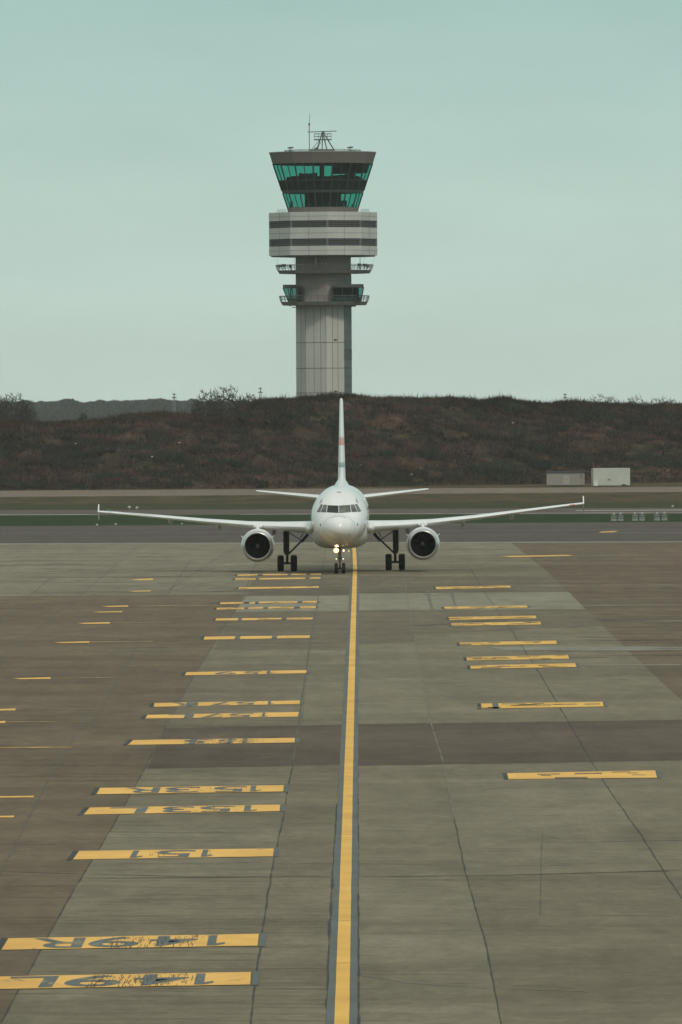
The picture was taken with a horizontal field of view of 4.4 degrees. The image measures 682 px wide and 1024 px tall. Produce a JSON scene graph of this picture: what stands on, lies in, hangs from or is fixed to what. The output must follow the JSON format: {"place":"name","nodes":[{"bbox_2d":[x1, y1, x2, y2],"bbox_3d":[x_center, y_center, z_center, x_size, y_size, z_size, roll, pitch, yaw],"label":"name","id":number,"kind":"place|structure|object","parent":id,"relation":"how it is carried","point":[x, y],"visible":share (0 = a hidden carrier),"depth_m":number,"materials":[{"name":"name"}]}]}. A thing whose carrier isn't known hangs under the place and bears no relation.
{"place":"outdoors","nodes":[
{"label":"outdoors","id":0,"kind":"place"},
{"bbox_2d":[269,115,376,396],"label":"control tower","id":1,"kind":"structure","parent":0,"point":[322,230],"depth_m":1495.34,"materials":[{"name":"concrete"}]},
{"bbox_2d":[0,550,681,1023],"bbox_3d":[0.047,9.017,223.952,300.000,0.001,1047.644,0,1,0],"label":"apron","id":2,"kind":"object","parent":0,"point":[398,842],"visible":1,"depth_m":248.41,"materials":[{"name":"concrete"}]},
{"bbox_2d":[0,595,242,1022],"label":"brown slab","id":3,"kind":"structure","parent":2,"relation":"on","point":[142,683],"depth_m":331.48,"materials":[{"name":"concrete"}]},
{"bbox_2d":[0,775,51,873],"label":"slab joint","id":4,"kind":"object","parent":3,"relation":"on","point":[15,843],"visible":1,"depth_m":243.22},
{"bbox_2d":[0,721,88,722],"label":"faded marking","id":5,"kind":"object","parent":3,"relation":"on","point":[46,721],"visible":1,"depth_m":326.08,"materials":[{"name":"yellow paint"}]},
{"bbox_2d":[15,677,118,678],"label":"faded marking","id":6,"kind":"object","parent":3,"relation":"on","point":[50,677],"visible":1,"depth_m":378.07,"materials":[{"name":"yellow paint"}]},
{"bbox_2d":[1,727,165,1021],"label":"slab joint","id":7,"kind":"object","parent":3,"relation":"on","point":[7,1010],"visible":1,"depth_m":211.56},
{"bbox_2d":[57,641,154,642],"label":"faded marking","id":8,"kind":"object","parent":3,"relation":"on","point":[104,641],"visible":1,"depth_m":435.01,"materials":[{"name":"yellow paint"}]},
{"bbox_2d":[82,622,166,623],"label":"faded marking","id":9,"kind":"object","parent":3,"relation":"on","point":[123,622],"visible":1,"depth_m":472.57,"materials":[{"name":"yellow paint"}]},
{"bbox_2d":[105,605,216,606],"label":"faded marking","id":10,"kind":"object","parent":3,"relation":"on","point":[164,605],"visible":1,"depth_m":511.72,"materials":[{"name":"yellow paint"}]},
{"bbox_2d":[165,562,255,726],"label":"slab joint","id":11,"kind":"object","parent":3,"relation":"on","point":[208,653],"visible":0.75,"depth_m":408.76,"materials":[{"name":"grey concrete"}]},
{"bbox_2d":[0,544,254,595],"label":"pale slab","id":12,"kind":"structure","parent":2,"relation":"on","point":[28,577],"depth_m":624.60,"materials":[{"name":"grey concrete"}]},
{"bbox_2d":[0,971,258,988],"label":"number marking","id":13,"kind":"object","parent":2,"relation":"on","point":[126,980],"visible":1,"depth_m":179.53,"materials":[{"name":"yellow paint"}]},
{"bbox_2d":[0,933,265,949],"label":"number marking","id":14,"kind":"object","parent":2,"relation":"on","point":[139,941],"visible":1,"depth_m":192.34,"materials":[{"name":"yellow paint"}]},
{"bbox_2d":[82,828,277,878],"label":"apron slab","id":15,"kind":"structure","parent":2,"relation":"on","point":[243,866],"depth_m":227.78,"materials":[{"name":"concrete"}]},
{"bbox_2d":[4,871,192,876],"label":"slab joint","id":16,"kind":"object","parent":15,"relation":"on","point":[111,874],"visible":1,"depth_m":219.99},
{"bbox_2d":[67,848,279,859],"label":"number marking","id":17,"kind":"object","parent":15,"relation":"on","point":[116,854],"visible":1,"depth_m":229.85,"materials":[{"name":"yellow paint"}]},
{"bbox_2d":[78,804,285,814],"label":"number marking","id":18,"kind":"object","parent":2,"relation":"on","point":[168,809],"visible":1,"depth_m":254.94,"materials":[{"name":"yellow paint"}]},
{"bbox_2d":[91,785,289,794],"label":"number marking","id":19,"kind":"object","parent":2,"relation":"on","point":[198,789],"visible":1,"depth_m":267.86,"materials":[{"name":"yellow paint"}]},
{"bbox_2d":[166,672,307,727],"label":"apron slab","id":20,"kind":"structure","parent":2,"relation":"on","point":[201,688],"depth_m":351.78,"materials":[{"name":"concrete"}]},
{"bbox_2d":[141,712,302,718],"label":"number marking","id":21,"kind":"object","parent":20,"relation":"on","point":[270,714],"visible":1,"depth_m":331.38,"materials":[{"name":"yellow paint"}]},
{"bbox_2d":[149,700,303,706],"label":"number marking","id":22,"kind":"object","parent":20,"relation":"on","point":[223,703],"visible":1,"depth_m":344.52,"materials":[{"name":"yellow paint"}]},
{"bbox_2d":[0,597,479,1020],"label":"pavement scratches","id":23,"kind":"object","parent":2,"relation":"on","point":[189,881],"visible":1,"depth_m":208.03,"materials":[{"name":"grey concrete"}]},
{"bbox_2d":[148,725,340,767],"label":"dark slab","id":24,"kind":"structure","parent":2,"relation":"on","point":[319,740],"depth_m":299.81,"materials":[{"name":"concrete"}]},
{"bbox_2d":[123,738,299,744],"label":"number marking","id":25,"kind":"object","parent":24,"relation":"on","point":[215,741],"visible":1,"depth_m":306.13,"materials":[{"name":"yellow paint"}]},
{"bbox_2d":[182,670,309,674],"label":"number marking","id":26,"kind":"object","parent":2,"relation":"on","point":[246,672],"visible":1,"depth_m":383.84,"materials":[{"name":"yellow paint"}]},
{"bbox_2d":[250,760,292,1023],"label":"slab joint","id":27,"kind":"object","parent":2,"relation":"on","point":[266,905],"visible":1,"depth_m":206.09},
{"bbox_2d":[231,577,322,579],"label":"number marking","id":28,"kind":"object","parent":2,"relation":"on","point":[276,578],"visible":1,"depth_m":588.83,"materials":[{"name":"yellow paint"}]},
{"bbox_2d":[235,573,323,575],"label":"number marking","id":29,"kind":"object","parent":2,"relation":"on","point":[278,574],"visible":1,"depth_m":602.53,"materials":[{"name":"yellow paint"}]},
{"bbox_2d":[214,611,347,649],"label":"dim slab","id":30,"kind":"structure","parent":2,"relation":"on","point":[330,629],"depth_m":454.78,"materials":[{"name":"concrete"}]},
{"bbox_2d":[200,635,312,639],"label":"number marking","id":31,"kind":"object","parent":30,"relation":"on","point":[254,637],"visible":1,"depth_m":441.41,"materials":[{"name":"yellow paint"}]},
{"bbox_2d":[212,617,315,620],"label":"number marking","id":32,"kind":"object","parent":30,"relation":"on","point":[217,619],"visible":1,"depth_m":479.42,"materials":[{"name":"yellow paint"}]},
{"bbox_2d":[6,546,566,595],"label":"pavement scratches","id":33,"kind":"object","parent":2,"relation":"on","point":[240,576],"visible":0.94,"depth_m":596.60,"materials":[{"name":"grey concrete"}]},
{"bbox_2d":[236,595,348,611],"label":"light slab","id":34,"kind":"structure","parent":2,"relation":"on","point":[335,603],"depth_m":515.41,"materials":[{"name":"concrete"}]},
{"bbox_2d":[210,601,319,603],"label":"number marking","id":35,"kind":"object","parent":34,"relation":"on","point":[267,602],"visible":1,"depth_m":518.36,"materials":[{"name":"yellow paint"}]},
{"bbox_2d":[213,606,318,609],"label":"number marking","id":36,"kind":"object","parent":34,"relation":"on","point":[267,607],"visible":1,"depth_m":505.12,"materials":[{"name":"yellow paint"}]},
{"bbox_2d":[247,578,350,595],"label":"dim slab","id":37,"kind":"structure","parent":2,"relation":"on","point":[335,586],"depth_m":562.88,"materials":[{"name":"concrete"}]},
{"bbox_2d":[233,586,320,588],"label":"number marking","id":38,"kind":"object","parent":37,"relation":"on","point":[276,587],"visible":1,"depth_m":560.00,"materials":[{"name":"yellow paint"}]},
{"bbox_2d":[40,548,560,593],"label":"pavement scratches","id":39,"kind":"object","parent":2,"relation":"on","point":[321,571],"visible":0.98,"depth_m":593.93,"materials":[{"name":"grey concrete"}]},
{"bbox_2d":[272,765,338,876],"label":"apron slab","id":40,"kind":"structure","parent":2,"relation":"on","point":[315,787],"depth_m":245.61,"materials":[{"name":"concrete"}]},
{"bbox_2d":[292,548,325,759],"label":"slab joint","id":41,"kind":"object","parent":2,"relation":"on","point":[306,671],"visible":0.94,"depth_m":376.10,"materials":[{"name":"grey concrete"}]},
{"bbox_2d":[325,804,337,1008],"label":"slab joint","id":42,"kind":"object","parent":2,"relation":"on","point":[329,923],"visible":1,"depth_m":199.99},
{"bbox_2d":[98,398,583,573],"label":"airliner","id":43,"kind":"object","parent":2,"relation":"on","point":[339,521],"visible":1,"depth_m":610.64,"materials":[{"name":"paint"}]},
{"bbox_2d":[327,505,338,512],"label":"cockpit window","id":44,"kind":"structure","parent":43,"relation":"in","point":[331,508],"depth_m":601.91,"materials":[{"name":"grey glass"}]},
{"bbox_2d":[339,505,350,512],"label":"cockpit window","id":45,"kind":"structure","parent":43,"relation":"in","point":[342,508],"depth_m":601.91,"materials":[{"name":"grey glass"}]},
{"bbox_2d":[0,541,681,543],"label":"kerb strip","id":46,"kind":"object","parent":2,"relation":"on","point":[366,542],"depth_m":737.42,"materials":[{"name":"grey concrete"}]},
{"bbox_2d":[326,547,359,1023],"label":"taxi centreline","id":47,"kind":"object","parent":2,"relation":"on","point":[342,1006],"visible":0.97,"depth_m":229.65,"materials":[{"name":"yellow paint"}]},
{"bbox_2d":[357,773,360,1023],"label":"slab joint","id":48,"kind":"object","parent":2,"relation":"on","point":[358,972],"visible":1,"depth_m":191.61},
{"bbox_2d":[358,610,415,643],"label":"dim slab","id":49,"kind":"structure","parent":2,"relation":"on","point":[380,626],"depth_m":460.06,"materials":[{"name":"concrete"}]},
{"bbox_2d":[358,643,429,723],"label":"apron slab","id":50,"kind":"structure","parent":2,"relation":"on","point":[397,696],"depth_m":364.59,"materials":[{"name":"concrete"}]},
{"bbox_2d":[269,543,522,557],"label":"pale slab","id":51,"kind":"structure","parent":2,"relation":"on","point":[446,549],"depth_m":698.64,"materials":[{"name":"grey concrete"}]},
{"bbox_2d":[157,565,681,1021],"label":"pavement scratches","id":52,"kind":"object","parent":2,"relation":"on","point":[465,861],"visible":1,"depth_m":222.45,"materials":[{"name":"grey concrete"}]},
{"bbox_2d":[402,572,454,818],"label":"slab joint","id":53,"kind":"object","parent":2,"relation":"on","point":[427,706],"visible":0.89,"depth_m":334.62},
{"bbox_2d":[358,875,499,1023],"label":"apron slab","id":54,"kind":"structure","parent":2,"relation":"on","point":[421,952],"depth_m":187.61,"materials":[{"name":"concrete"}]},
{"bbox_2d":[361,975,567,990],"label":"slab joint","id":55,"kind":"object","parent":54,"relation":"on","point":[458,986],"visible":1,"depth_m":177.51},
{"bbox_2d":[359,576,566,592],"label":"dim slab","id":56,"kind":"structure","parent":2,"relation":"on","point":[375,584],"depth_m":568.02,"materials":[{"name":"concrete"}]},
{"bbox_2d":[433,585,512,588],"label":"stop marking","id":57,"kind":"object","parent":56,"relation":"on","point":[459,587],"visible":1,"depth_m":557.22,"materials":[{"name":"yellow paint"}]},
{"bbox_2d":[359,592,584,609],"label":"light slab","id":58,"kind":"structure","parent":2,"relation":"on","point":[420,601],"depth_m":520.22,"materials":[{"name":"concrete"}]},
{"bbox_2d":[426,591,434,610],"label":"tyre mark","id":59,"kind":"object","parent":58,"relation":"on","point":[429,599],"visible":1,"depth_m":521.54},
{"bbox_2d":[442,605,529,608],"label":"stop marking","id":60,"kind":"object","parent":58,"relation":"on","point":[463,607],"visible":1,"depth_m":503.14,"materials":[{"name":"yellow paint"}]},
{"bbox_2d":[454,819,501,1023],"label":"slab joint","id":61,"kind":"object","parent":2,"relation":"on","point":[488,958],"visible":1,"depth_m":193.88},
{"bbox_2d":[411,609,602,632],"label":"dim slab","id":62,"kind":"structure","parent":2,"relation":"on","point":[568,618],"depth_m":474.62,"materials":[{"name":"concrete"}]},
{"bbox_2d":[413,619,506,625],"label":"tyre mark","id":63,"kind":"object","parent":62,"relation":"on","point":[461,622],"visible":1,"depth_m":469.25,"materials":[{"name":"grey rubber"}]},
{"bbox_2d":[442,615,538,619],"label":"stop marking","id":64,"kind":"object","parent":62,"relation":"on","point":[487,617],"visible":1,"depth_m":479.12,"materials":[{"name":"yellow paint"}]},
{"bbox_2d":[449,621,543,625],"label":"stop marking","id":65,"kind":"object","parent":62,"relation":"on","point":[494,623],"visible":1,"depth_m":466.28,"materials":[{"name":"yellow paint"}]},
{"bbox_2d":[456,640,559,645],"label":"stop marking","id":66,"kind":"object","parent":2,"relation":"on","point":[509,643],"visible":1,"depth_m":428.27,"materials":[{"name":"yellow paint"}]},
{"bbox_2d":[463,655,571,660],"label":"stop marking","id":67,"kind":"object","parent":2,"relation":"on","point":[522,657],"visible":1,"depth_m":404.16,"materials":[{"name":"yellow paint"}]},
{"bbox_2d":[358,720,681,765],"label":"dark slab","id":68,"kind":"structure","parent":2,"relation":"on","point":[471,743],"depth_m":303.89,"materials":[{"name":"concrete"}]},
{"bbox_2d":[467,663,579,668],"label":"stop marking","id":69,"kind":"object","parent":2,"relation":"on","point":[525,665],"visible":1,"depth_m":391.07,"materials":[{"name":"yellow paint"}]},
{"bbox_2d":[477,701,606,708],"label":"stop marking","id":70,"kind":"object","parent":2,"relation":"on","point":[536,705],"visible":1,"depth_m":340.75,"materials":[{"name":"yellow paint"}]},
{"bbox_2d":[442,763,667,874],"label":"apron slab","id":71,"kind":"structure","parent":2,"relation":"on","point":[525,809],"depth_m":245.35,"materials":[{"name":"concrete"}]},
{"bbox_2d":[388,870,662,876],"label":"slab joint","id":72,"kind":"object","parent":71,"relation":"on","point":[565,873],"visible":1,"depth_m":219.34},
{"bbox_2d":[503,770,661,778],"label":"stop marking","id":73,"kind":"object","parent":71,"relation":"on","point":[606,774],"visible":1,"depth_m":276.84,"materials":[{"name":"yellow paint"}]},
{"bbox_2d":[467,871,681,1023],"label":"apron slab","id":74,"kind":"structure","parent":2,"relation":"on","point":[548,949],"depth_m":190.46,"materials":[{"name":"concrete"}]},
{"bbox_2d":[473,573,681,898],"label":"slab joint","id":75,"kind":"object","parent":2,"relation":"on","point":[595,767],"visible":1,"depth_m":270.85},
{"bbox_2d":[513,542,681,699],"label":"brown slab","id":76,"kind":"structure","parent":2,"relation":"on","point":[653,567],"depth_m":555.67,"materials":[{"name":"concrete"}]},
{"bbox_2d":[504,555,571,556],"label":"faded marking","id":77,"kind":"object","parent":76,"relation":"on","point":[537,555],"visible":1,"depth_m":670.83,"materials":[{"name":"yellow paint"}]},
{"bbox_2d":[517,585,574,585],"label":"slab joint","id":78,"kind":"object","parent":76,"relation":"on","point":[545,585],"visible":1,"depth_m":562.30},
{"bbox_2d":[481,554,671,557],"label":"slab joint","id":79,"kind":"object","parent":76,"relation":"on","point":[554,556],"visible":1,"depth_m":669.93,"materials":[{"name":"grey concrete"}]},
{"bbox_2d":[492,646,681,649],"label":"pale strip","id":80,"kind":"object","parent":76,"relation":"on","point":[573,648],"visible":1,"depth_m":419.26,"materials":[{"name":"grey concrete"}]},
{"bbox_2d":[516,546,681,657],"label":"pavement scratches","id":81,"kind":"object","parent":76,"relation":"on","point":[626,633],"visible":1,"depth_m":445.04,"materials":[{"name":"grey concrete"}]},
{"bbox_2d":[624,664,681,664],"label":"slab joint","id":82,"kind":"object","parent":2,"relation":"on","point":[652,664],"visible":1,"depth_m":392.74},
{"bbox_2d":[0,398,681,489],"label":"hill","id":83,"kind":"structure","parent":0,"point":[300,429],"depth_m":1246.69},
{"bbox_2d":[0,391,681,489],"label":"bramble scrub","id":84,"kind":"object","parent":83,"relation":"on","point":[94,486],"visible":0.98,"depth_m":1244.49,"materials":[{"name":"plant"}]},
{"bbox_2d":[0,389,681,427],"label":"crest scrub","id":85,"kind":"object","parent":83,"relation":"on","point":[550,403],"visible":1,"depth_m":1264.84,"materials":[{"name":"plant"}]},
{"bbox_2d":[0,522,681,542],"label":"taxiway","id":86,"kind":"structure","parent":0,"point":[553,532],"depth_m":789.91,"materials":[{"name":"grey asphalt"}]},
{"bbox_2d":[0,483,681,503],"bbox_3d":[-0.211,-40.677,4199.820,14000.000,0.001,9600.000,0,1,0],"label":"ground","id":87,"kind":"structure","parent":0,"point":[633,497],"depth_m":1082.60,"materials":[{"name":"green plant"}]},
{"bbox_2d":[0,392,29,420],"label":"bare tree","id":88,"kind":"object","parent":87,"relation":"on","point":[4,415],"visible":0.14,"depth_m":1329.59,"materials":[{"name":"brown plant"}]},
{"bbox_2d":[10,399,32,422],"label":"bare tree","id":89,"kind":"object","parent":87,"relation":"on","point":[21,416],"visible":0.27,"depth_m":1314.66,"materials":[{"name":"brown plant"}]},
{"bbox_2d":[18,400,39,422],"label":"bare tree","id":90,"kind":"object","parent":87,"relation":"on","point":[32,412],"visible":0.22,"depth_m":1319.91,"materials":[{"name":"brown plant"}]},
{"bbox_2d":[190,398,205,415],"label":"bare tree","id":91,"kind":"object","parent":87,"relation":"on","point":[197,405],"visible":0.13,"depth_m":1319.58,"materials":[{"name":"brown plant"}]},
{"bbox_2d":[192,388,223,415],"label":"bare tree","id":92,"kind":"object","parent":87,"relation":"on","point":[209,400],"visible":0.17,"depth_m":1334.60,"materials":[{"name":"brown plant"}]},
{"bbox_2d":[207,395,228,417],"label":"bare tree","id":93,"kind":"object","parent":87,"relation":"on","point":[219,412],"visible":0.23,"depth_m":1319.74,"materials":[{"name":"brown plant"}]},
{"bbox_2d":[205,384,245,417],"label":"bare tree","id":94,"kind":"object","parent":87,"relation":"on","point":[228,400],"visible":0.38,"depth_m":1329.29,"materials":[{"name":"brown plant"}]},
{"bbox_2d":[230,397,244,415],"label":"bare tree","id":95,"kind":"object","parent":87,"relation":"on","point":[236,409],"visible":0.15,"depth_m":1319.68,"materials":[{"name":"brown plant"}]},
{"bbox_2d":[239,393,255,409],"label":"bare tree","id":96,"kind":"object","parent":87,"relation":"on","point":[248,399],"visible":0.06,"depth_m":1399.56,"materials":[{"name":"brown plant"}]},
{"bbox_2d":[0,398,666,422],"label":"distant wood","id":97,"kind":"object","parent":87,"relation":"on","point":[65,409],"visible":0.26,"depth_m":3328.36,"materials":[{"name":"green plant"}]},
{"bbox_2d":[545,471,584,485],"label":"site hut","id":98,"kind":"object","parent":87,"relation":"on","point":[565,478],"visible":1,"depth_m":1220.63,"materials":[{"name":"metal"}]},
{"bbox_2d":[563,476,568,484],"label":"door","id":99,"kind":"structure","parent":98,"relation":"in","point":[565,478],"depth_m":1220.65,"materials":[{"name":"metal"}]},
{"bbox_2d":[591,468,629,485],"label":"site container","id":100,"kind":"object","parent":87,"relation":"on","point":[610,476],"visible":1,"depth_m":1216.95,"materials":[{"name":"white metal"}]},
{"bbox_2d":[0,514,681,525],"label":"grass strip","id":101,"kind":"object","parent":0,"point":[52,520],"depth_m":889.91,"materials":[{"name":"green plant"}]},
{"bbox_2d":[0,487,681,496],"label":"road","id":102,"kind":"structure","parent":0,"point":[53,493],"depth_m":1163.12,"materials":[{"name":"grey asphalt"}]},
{"bbox_2d":[0,502,681,509],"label":"grass verge","id":103,"kind":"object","parent":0,"point":[298,506],"depth_m":998.59,"materials":[{"name":"green plant"}]},
{"bbox_2d":[0,508,681,514],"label":"runway","id":104,"kind":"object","parent":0,"point":[371,511],"depth_m":947.99,"materials":[{"name":"grey asphalt"}]},
{"bbox_2d":[429,512,681,513],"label":"runway edge line","id":105,"kind":"object","parent":104,"relation":"on","point":[480,513],"visible":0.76,"depth_m":927.02,"materials":[{"name":"white paint"}]},
{"bbox_2d":[0,0,681,406],"label":"sky","id":106,"kind":"structure","parent":0,"point":[524,184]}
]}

